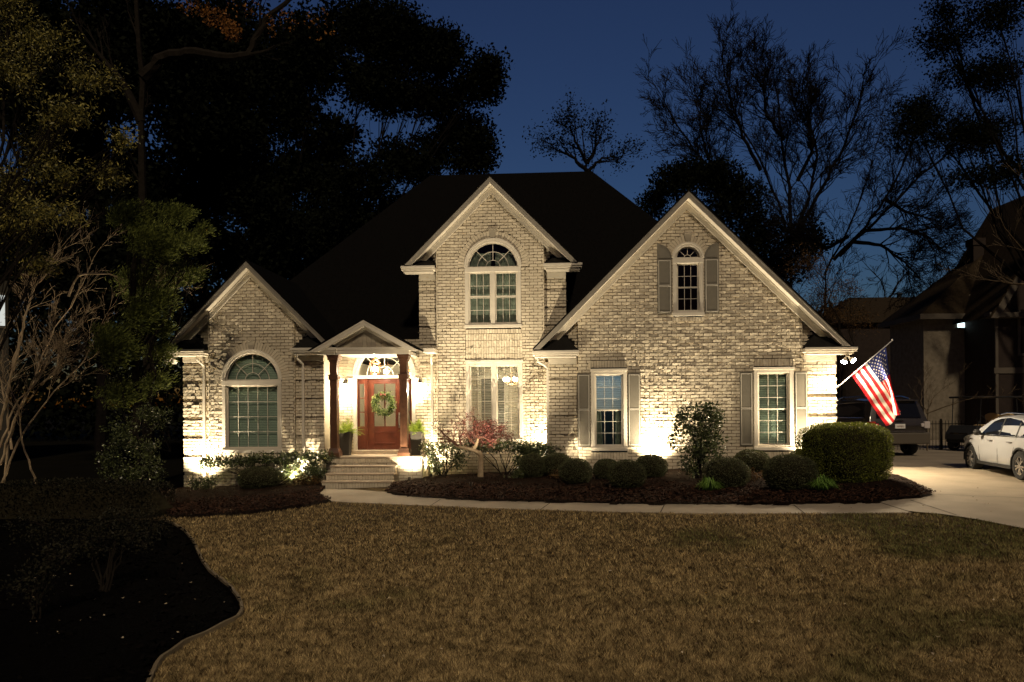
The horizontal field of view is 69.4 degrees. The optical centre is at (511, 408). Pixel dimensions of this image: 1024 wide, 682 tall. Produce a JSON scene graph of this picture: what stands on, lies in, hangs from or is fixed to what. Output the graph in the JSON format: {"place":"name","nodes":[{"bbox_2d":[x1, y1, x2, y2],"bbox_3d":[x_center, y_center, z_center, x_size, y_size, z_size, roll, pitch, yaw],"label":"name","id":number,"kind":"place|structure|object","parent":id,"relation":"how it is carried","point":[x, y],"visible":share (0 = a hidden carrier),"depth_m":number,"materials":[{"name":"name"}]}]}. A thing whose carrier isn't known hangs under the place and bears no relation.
{"place":"outdoors","nodes":[
{"label":"outdoors","id":0,"kind":"place"},
{"bbox_2d":[0,407,184,487],"bbox_3d":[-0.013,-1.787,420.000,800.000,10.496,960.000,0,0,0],"label":"ground","id":1,"kind":"structure","parent":0,"point":[50,458],"depth_m":42.56,"materials":[{"name":"black soil"}]},
{"bbox_2d":[0,266,10,461],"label":"neighbour house","id":2,"kind":"structure","parent":1,"relation":"on","point":[3,321],"depth_m":39.88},
{"bbox_2d":[0,292,5,328],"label":"window","id":3,"kind":"structure","parent":2,"relation":"in","point":[2,321],"depth_m":39.81,"materials":[{"name":"white glass"}]},
{"bbox_2d":[0,0,228,469],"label":"leafy tree","id":4,"kind":"object","parent":1,"relation":"on","point":[182,127],"visible":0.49,"depth_m":32.87,"materials":[{"name":"green plant"}]},
{"bbox_2d":[66,0,334,483],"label":"limbed tree","id":5,"kind":"object","parent":1,"relation":"on","point":[149,71],"visible":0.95,"depth_m":24.87,"materials":[{"name":"brown plant"}]},
{"bbox_2d":[116,0,310,317],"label":"leafy tree","id":6,"kind":"object","parent":1,"relation":"on","point":[218,187],"visible":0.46,"depth_m":39.45,"materials":[{"name":"green plant"}]},
{"bbox_2d":[183,0,377,279],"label":"leafy tree","id":7,"kind":"object","parent":1,"relation":"on","point":[293,112],"visible":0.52,"depth_m":46.27,"materials":[{"name":"green plant"}]},
{"bbox_2d":[300,0,514,247],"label":"leafy tree","id":8,"kind":"object","parent":1,"relation":"on","point":[394,43],"visible":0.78,"depth_m":41.38,"materials":[{"name":"green plant"}]},
{"bbox_2d":[2,232,841,440],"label":"woods","id":9,"kind":"object","parent":1,"relation":"on","point":[72,410],"visible":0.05,"depth_m":63.18,"materials":[{"name":"plant"}]},
{"bbox_2d":[155,171,857,488],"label":"brick house","id":10,"kind":"structure","parent":1,"relation":"on","point":[602,317],"depth_m":21.70,"materials":[{"name":"beige brick"}]},
{"bbox_2d":[221,349,282,452],"bbox_3d":[-7.606,-0.234,21.699,1.829,3.035,0.217,0,0,3],"label":"window","id":11,"kind":"structure","parent":10,"relation":"in","point":[238,383],"depth_m":21.77,"materials":[{"name":"beige paint"}]},
{"bbox_2d":[342,379,346,389],"bbox_3d":[-5.102,-0.754,22.557,0.168,0.340,0.254,0,0,4],"label":"wall sconce","id":12,"kind":"object","parent":10,"relation":"attached to","point":[344,384],"depth_m":22.48,"materials":[{"name":"white metal"}]},
{"bbox_2d":[339,419,364,454],"bbox_3d":[-4.894,0.809,21.970,1.113,1.130,0.915,0,0,45],"label":"planter","id":13,"kind":"object","parent":10,"relation":"on","point":[346,433],"visible":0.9,"depth_m":21.86,"materials":[{"name":"black ceramic"}]},
{"bbox_2d":[369,357,380,374],"bbox_3d":[-4.068,-1.291,21.999,0.361,0.562,0.318,0,0,3],"label":"pendant lantern","id":14,"kind":"object","parent":10,"relation":"hanging from","point":[374,367],"visible":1,"depth_m":21.98,"materials":[{"name":"yellow metal"}]},
{"bbox_2d":[368,379,399,449],"bbox_3d":[-3.899,0.160,22.640,1.060,2.175,0.141,0,0,3],"label":"door","id":15,"kind":"structure","parent":10,"relation":"in","point":[384,437],"depth_m":22.66,"materials":[{"name":"brown wood"}]},
{"bbox_2d":[370,391,396,418],"bbox_3d":[-3.912,-0.138,22.576,0.847,0.881,0.150,0,0,3],"label":"door wreath","id":16,"kind":"object","parent":15,"relation":"attached to","point":[376,400],"depth_m":22.56,"materials":[{"name":"green plant"}]},
{"bbox_2d":[408,390,409,423],"bbox_3d":[-3.725,0.326,26.600,0.600,2.000,0.045,0,0,4],"label":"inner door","id":17,"kind":"structure","parent":10,"relation":"in","point":[408,390],"depth_m":26.58,"materials":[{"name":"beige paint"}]},
{"bbox_2d":[399,419,435,454],"bbox_3d":[-2.771,0.813,21.835,0.964,1.094,0.989,0,0,-36],"label":"planter","id":18,"kind":"object","parent":10,"relation":"on","point":[416,432],"visible":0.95,"depth_m":21.73,"materials":[{"name":"black ceramic"}]},
{"bbox_2d":[417,378,421,388],"bbox_3d":[-2.796,-0.770,22.416,0.168,0.340,0.254,0,0,4],"label":"wall sconce","id":19,"kind":"object","parent":10,"relation":"attached to","point":[419,383],"depth_m":22.33,"materials":[{"name":"white metal"}]},
{"bbox_2d":[464,238,521,328],"bbox_3d":[-0.567,-3.768,22.177,1.729,2.685,0.234,0,0,4],"label":"window","id":20,"kind":"structure","parent":10,"relation":"in","point":[492,293],"depth_m":22.21,"materials":[{"name":"beige paint"}]},
{"bbox_2d":[482,379,503,442],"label":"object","id":21,"kind":"structure","parent":10,"relation":"in","point":[486,380],"depth_m":26.20,"materials":[{"name":"beige paint"}]},
{"bbox_2d":[465,360,523,441],"bbox_3d":[-0.523,-0.236,22.181,1.740,2.460,0.245,0,0,3],"label":"window","id":22,"kind":"structure","parent":10,"relation":"in","point":[494,364],"depth_m":22.13,"materials":[{"name":"beige paint"}]},
{"bbox_2d":[503,366,517,384],"bbox_3d":[-0.024,-1.091,24.207,0.540,0.619,0.481,0,0,3],"label":"chandelier","id":23,"kind":"object","parent":10,"relation":"hanging from","point":[508,380],"visible":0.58,"depth_m":24.20,"materials":[{"name":"white glass"}]},
{"bbox_2d":[590,368,627,450],"bbox_3d":[2.720,0.021,20.791,1.040,2.300,0.265,0,0,3],"label":"window","id":24,"kind":"structure","parent":10,"relation":"in","point":[619,374],"depth_m":20.76,"materials":[{"name":"beige paint"}]},
{"bbox_2d":[672,242,704,316],"bbox_3d":[4.898,-3.617,20.611,0.889,2.065,0.175,0,0,3],"label":"window","id":25,"kind":"structure","parent":10,"relation":"in","point":[699,260],"depth_m":20.56,"materials":[{"name":"beige paint"}]},
{"bbox_2d":[752,367,794,449],"bbox_3d":[7.230,-0.010,20.491,1.120,2.300,0.217,0,0,3],"label":"window","id":26,"kind":"structure","parent":10,"relation":"in","point":[759,373],"depth_m":20.51,"materials":[{"name":"beige paint"}]},
{"bbox_2d":[841,355,855,363],"bbox_3d":[9.167,-1.362,20.161,0.378,0.244,0.214,0,0,4],"label":"corner floodlight","id":27,"kind":"object","parent":10,"relation":"attached to","point":[851,359],"visible":1,"depth_m":20.13,"materials":[{"name":"beige paint"}]},
{"bbox_2d":[835,338,900,425],"bbox_3d":[9.724,-0.723,20.166,1.756,2.384,0.275,0,0,0],"label":"flag on pole","id":28,"kind":"object","parent":10,"relation":"attached to","point":[871,377],"visible":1,"depth_m":20.20,"materials":[{"name":"multicoloured fabric"}]},
{"bbox_2d":[522,87,652,176],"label":"tree","id":29,"kind":"object","parent":1,"relation":"on","point":[586,159],"visible":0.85,"depth_m":61.70,"materials":[{"name":"brown plant"}]},
{"bbox_2d":[633,151,838,285],"bbox_3d":[12.084,-6.306,40.017,10.594,15.760,5.180,0,0,-10],"label":"evergreen tree","id":30,"kind":"object","parent":1,"relation":"on","point":[730,201],"visible":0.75,"depth_m":39.23,"materials":[{"name":"plant"}]},
{"bbox_2d":[633,0,910,307],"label":"bare tree","id":31,"kind":"object","parent":1,"relation":"on","point":[812,92],"visible":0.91,"depth_m":43.02,"materials":[{"name":"brown plant"}]},
{"bbox_2d":[773,242,881,399],"bbox_3d":[12.881,-2.516,30.157,4.945,8.338,2.494,0,0,-29],"label":"bushy tree","id":32,"kind":"object","parent":1,"relation":"on","point":[826,315],"visible":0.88,"depth_m":30.04,"materials":[{"name":"green plant"}]},
{"bbox_2d":[822,293,910,400],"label":"distant house","id":33,"kind":"structure","parent":1,"relation":"on","point":[872,343],"depth_m":48.00,"materials":[{"name":"brown"}]},
{"bbox_2d":[759,43,1023,327],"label":"bare tree","id":34,"kind":"object","parent":1,"relation":"on","point":[921,232],"visible":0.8,"depth_m":37.06,"materials":[{"name":"brown plant"}]},
{"bbox_2d":[854,243,934,296],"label":"bare tree","id":35,"kind":"object","parent":1,"relation":"on","point":[897,282],"visible":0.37,"depth_m":55.38,"materials":[{"name":"brown plant"}]},
{"bbox_2d":[875,0,1023,280],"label":"evergreen tree","id":36,"kind":"object","parent":1,"relation":"on","point":[984,134],"visible":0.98,"depth_m":29.46,"materials":[{"name":"green plant"}]},
{"bbox_2d":[877,196,1023,439],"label":"neighbour house","id":37,"kind":"structure","parent":1,"relation":"on","point":[942,325],"depth_m":34.00,"materials":[{"name":"brick"}]},
{"bbox_2d":[956,322,964,328],"bbox_3d":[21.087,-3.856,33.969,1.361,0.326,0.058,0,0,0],"label":"outdoor light","id":38,"kind":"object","parent":37,"relation":"in","point":[961,325],"depth_m":33.96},
{"bbox_2d":[1017,309,1023,355],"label":"window","id":39,"kind":"structure","parent":37,"relation":"in","point":[1020,321],"depth_m":31.76,"materials":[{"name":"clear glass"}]},
{"bbox_2d":[908,361,1023,450],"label":"bare shrub","id":40,"kind":"object","parent":1,"relation":"on","point":[927,410],"visible":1,"depth_m":27.11,"materials":[{"name":"brown plant"}]},
{"bbox_2d":[938,159,1023,284],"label":"bare tree","id":41,"kind":"object","parent":1,"relation":"on","point":[1007,282],"visible":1,"depth_m":24.39,"materials":[{"name":"brown plant"}]},
{"bbox_2d":[0,0,1023,408],"label":"sky","id":42,"kind":"structure","parent":0,"point":[594,47],"materials":[{"name":"blue"}]},
{"bbox_2d":[125,487,1023,681],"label":"lawn","id":43,"kind":"structure","parent":0,"point":[382,489],"depth_m":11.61,"materials":[{"name":"plant"}]},
{"bbox_2d":[0,206,214,484],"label":"crape myrtle","id":44,"kind":"object","parent":43,"relation":"on","point":[34,381],"visible":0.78,"depth_m":19.06,"materials":[{"name":"brown plant"}]},
{"bbox_2d":[0,518,241,681],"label":"island bed","id":45,"kind":"object","parent":43,"relation":"on","point":[19,658],"visible":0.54,"depth_m":8.90,"materials":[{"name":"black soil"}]},
{"bbox_2d":[0,538,79,618],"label":"dark shrub","id":46,"kind":"object","parent":45,"relation":"on","point":[42,571],"visible":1,"depth_m":8.70,"materials":[{"name":"green plant"}]},
{"bbox_2d":[2,506,132,564],"bbox_3d":[-7.007,2.058,11.617,1.913,1.051,1.020,0,0,0],"label":"dark shrub","id":47,"kind":"object","parent":45,"relation":"on","point":[45,528],"visible":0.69,"depth_m":11.56,"materials":[{"name":"green plant"}]},
{"bbox_2d":[0,0,142,350],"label":"broadleaf tree","id":48,"kind":"object","parent":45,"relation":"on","point":[10,187],"visible":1,"depth_m":15.84,"materials":[{"name":"green plant"}]},
{"bbox_2d":[0,476,176,518],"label":"long hedge","id":49,"kind":"object","parent":45,"relation":"on","point":[77,497],"visible":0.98,"depth_m":16.97,"materials":[{"name":"green plant"}]},
{"bbox_2d":[55,504,160,591],"bbox_3d":[-5.370,1.913,10.031,1.329,1.276,0.913,0,0,0],"label":"dark shrub","id":50,"kind":"object","parent":45,"relation":"on","point":[120,536],"visible":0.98,"depth_m":9.92,"materials":[{"name":"green plant"}]},
{"bbox_2d":[77,496,176,546],"bbox_3d":[-6.685,2.032,13.091,1.728,0.951,0.842,0,0,0],"label":"dark shrub","id":51,"kind":"object","parent":45,"relation":"on","point":[159,522],"visible":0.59,"depth_m":13.05,"materials":[{"name":"green plant"}]},
{"bbox_2d":[30,503,993,664],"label":"fallen leaves","id":52,"kind":"object","parent":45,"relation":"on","point":[468,619],"visible":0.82,"depth_m":8.14,"materials":[{"name":"brown plant"}]},
{"bbox_2d":[92,398,177,484],"bbox_3d":[-9.370,1.153,18.348,1.946,2.900,1.129,0,0,-12],"label":"holly tree","id":53,"kind":"object","parent":43,"relation":"on","point":[142,457],"visible":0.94,"depth_m":18.26,"materials":[{"name":"green plant"}]},
{"bbox_2d":[146,519,243,681],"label":"bed edging","id":54,"kind":"object","parent":43,"relation":"on","point":[169,652],"visible":0.62,"depth_m":8.29,"materials":[{"name":"metal"}]},
{"bbox_2d":[160,481,331,517],"bbox_3d":[-7.136,2.268,19.882,4.758,0.319,7.163,0,0,-37],"label":"mulch bed","id":55,"kind":"object","parent":43,"relation":"on","point":[197,494],"visible":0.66,"depth_m":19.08,"materials":[{"name":"brown wood"}]},
{"bbox_2d":[86,197,220,484],"bbox_3d":[-9.100,-1.459,18.993,3.331,8.061,2.288,0,0,0],"label":"cedar tree","id":56,"kind":"object","parent":55,"relation":"on","point":[147,314],"visible":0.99,"depth_m":18.82,"materials":[{"name":"green plant"}]},
{"bbox_2d":[184,472,219,490],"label":"shrub","id":57,"kind":"object","parent":55,"relation":"on","point":[205,484],"visible":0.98,"depth_m":20.81,"materials":[{"name":"green plant"}]},
{"bbox_2d":[236,466,281,488],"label":"mound shrub","id":58,"kind":"object","parent":55,"relation":"on","point":[254,477],"visible":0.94,"depth_m":20.39,"materials":[{"name":"green plant"}]},
{"bbox_2d":[197,449,334,484],"bbox_3d":[-7.014,1.755,21.189,4.024,1.249,0.918,0,0,0],"label":"hedge","id":59,"kind":"object","parent":55,"relation":"on","point":[285,470],"visible":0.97,"depth_m":21.12,"materials":[{"name":"green plant"}]},
{"bbox_2d":[291,470,322,484],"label":"shrub","id":60,"kind":"object","parent":55,"relation":"on","point":[311,481],"visible":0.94,"depth_m":20.86,"materials":[{"name":"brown plant"}]},
{"bbox_2d":[320,489,909,514],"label":"walkway","id":61,"kind":"structure","parent":43,"relation":"on","point":[356,496],"depth_m":15.21,"materials":[{"name":"concrete"}]},
{"bbox_2d":[385,468,935,505],"bbox_3d":[2.862,1.839,18.439,12.930,0.583,6.647,0,0,11],"label":"mulch bed","id":62,"kind":"object","parent":43,"relation":"on","point":[673,473],"visible":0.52,"depth_m":17.13,"materials":[{"name":"brown wood"}]},
{"bbox_2d":[418,437,470,475],"bbox_3d":[-2.000,1.460,21.581,1.627,1.342,0.824,0,0,0],"label":"loose shrub","id":63,"kind":"object","parent":62,"relation":"on","point":[435,463],"visible":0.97,"depth_m":21.53,"materials":[{"name":"green plant"}]},
{"bbox_2d":[429,407,515,476],"bbox_3d":[-1.126,0.985,20.762,2.462,2.251,1.344,0,0,0],"label":"japanese maple","id":64,"kind":"object","parent":62,"relation":"on","point":[487,435],"visible":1,"depth_m":20.75,"materials":[{"name":"red plant"}]},
{"bbox_2d":[463,436,563,474],"bbox_3d":[-0.017,1.391,21.028,2.990,1.317,0.921,0,0,0],"label":"hedge","id":65,"kind":"object","parent":62,"relation":"on","point":[525,448],"visible":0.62,"depth_m":20.99,"materials":[{"name":"green plant"}]},
{"bbox_2d":[504,467,527,478],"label":"shrub","id":66,"kind":"object","parent":62,"relation":"on","point":[516,474],"visible":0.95,"depth_m":20.02,"materials":[{"name":"green plant"}]},
{"bbox_2d":[519,453,545,476],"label":"round shrub","id":67,"kind":"object","parent":62,"relation":"on","point":[531,464],"visible":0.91,"depth_m":20.03,"materials":[{"name":"green plant"}]},
{"bbox_2d":[547,468,562,478],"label":"shrub","id":68,"kind":"object","parent":62,"relation":"on","point":[554,474],"visible":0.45,"depth_m":19.58,"materials":[{"name":"brown plant"}]},
{"bbox_2d":[543,452,571,476],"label":"round shrub","id":69,"kind":"object","parent":62,"relation":"on","point":[553,460],"visible":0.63,"depth_m":20.05,"materials":[{"name":"green plant"}]},
{"bbox_2d":[558,457,592,483],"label":"round shrub","id":70,"kind":"object","parent":62,"relation":"on","point":[574,470],"visible":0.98,"depth_m":18.40,"materials":[{"name":"green plant"}]},
{"bbox_2d":[593,458,615,478],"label":"round shrub","id":71,"kind":"object","parent":62,"relation":"on","point":[601,467],"visible":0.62,"depth_m":19.06,"materials":[{"name":"green plant"}]},
{"bbox_2d":[606,459,646,488],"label":"round shrub","id":72,"kind":"object","parent":62,"relation":"on","point":[626,473],"visible":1,"depth_m":17.34,"materials":[{"name":"green plant"}]},
{"bbox_2d":[636,454,667,476],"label":"round shrub","id":73,"kind":"object","parent":62,"relation":"on","point":[654,465],"visible":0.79,"depth_m":18.95,"materials":[{"name":"green plant"}]},
{"bbox_2d":[666,400,728,478],"bbox_3d":[4.647,0.830,18.398,1.547,2.128,1.241,0,0,0],"label":"camellia","id":74,"kind":"object","parent":62,"relation":"on","point":[701,431],"visible":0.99,"depth_m":18.29,"materials":[{"name":"green plant"}]},
{"bbox_2d":[693,476,722,490],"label":"liriope clump","id":75,"kind":"object","parent":62,"relation":"on","point":[707,484],"visible":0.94,"depth_m":16.41,"materials":[{"name":"green plant"}]},
{"bbox_2d":[701,456,751,487],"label":"round shrub","id":76,"kind":"object","parent":62,"relation":"on","point":[729,471],"visible":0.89,"depth_m":16.70,"materials":[{"name":"green plant"}]},
{"bbox_2d":[734,449,769,471],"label":"round shrub","id":77,"kind":"object","parent":62,"relation":"on","point":[757,459],"visible":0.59,"depth_m":19.16,"materials":[{"name":"green plant"}]},
{"bbox_2d":[746,467,763,480],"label":"shrub","id":78,"kind":"object","parent":62,"relation":"on","point":[756,478],"visible":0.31,"depth_m":17.55,"materials":[{"name":"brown plant"}]},
{"bbox_2d":[762,453,819,490],"bbox_3d":[6.102,1.415,16.242,1.190,0.890,1.125,0,0,-13],"label":"round shrub","id":79,"kind":"object","parent":62,"relation":"on","point":[790,471],"visible":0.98,"depth_m":15.90,"materials":[{"name":"green plant"}]},
{"bbox_2d":[804,474,839,490],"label":"liriope clump","id":80,"kind":"object","parent":62,"relation":"on","point":[823,484],"visible":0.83,"depth_m":15.73,"materials":[{"name":"green plant"}]},
{"bbox_2d":[795,421,894,482],"bbox_3d":[7.781,1.030,17.328,1.901,1.489,1.850,0,0,-31],"label":"clipped bush","id":81,"kind":"object","parent":62,"relation":"on","point":[854,452],"visible":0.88,"depth_m":16.68,"materials":[{"name":"green plant"}]},
{"bbox_2d":[881,440,1023,527],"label":"driveway","id":82,"kind":"structure","parent":0,"point":[955,482],"depth_m":16.38,"materials":[{"name":"concrete"}]},
{"bbox_2d":[836,396,929,453],"bbox_3d":[12.785,0.558,26.983,2.440,2.027,5.395,0,0,0],"label":"parked suv","id":83,"kind":"object","parent":82,"relation":"on","point":[908,427],"visible":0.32,"depth_m":24.51,"materials":[{"name":"grey paint"}]},
{"bbox_2d":[894,419,987,449],"bbox_3d":[17.162,0.949,27.600,7.169,1.180,0.060,0,0,0],"label":"iron fence","id":84,"kind":"object","parent":82,"relation":"on","point":[941,445],"visible":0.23,"depth_m":27.59,"materials":[{"name":"brown metal"}]},
{"bbox_2d":[945,396,1021,449],"bbox_3d":[17.175,0.520,26.992,2.446,1.970,1.240,0,0,-20],"label":"golf cart","id":85,"kind":"object","parent":82,"relation":"on","point":[955,435],"visible":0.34,"depth_m":26.81,"materials":[{"name":"black plastic"}]},
{"bbox_2d":[963,412,1023,480],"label":"parked car","id":86,"kind":"object","parent":82,"relation":"on","point":[998,442],"visible":0.98,"depth_m":18.28,"materials":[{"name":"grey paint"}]}
]}

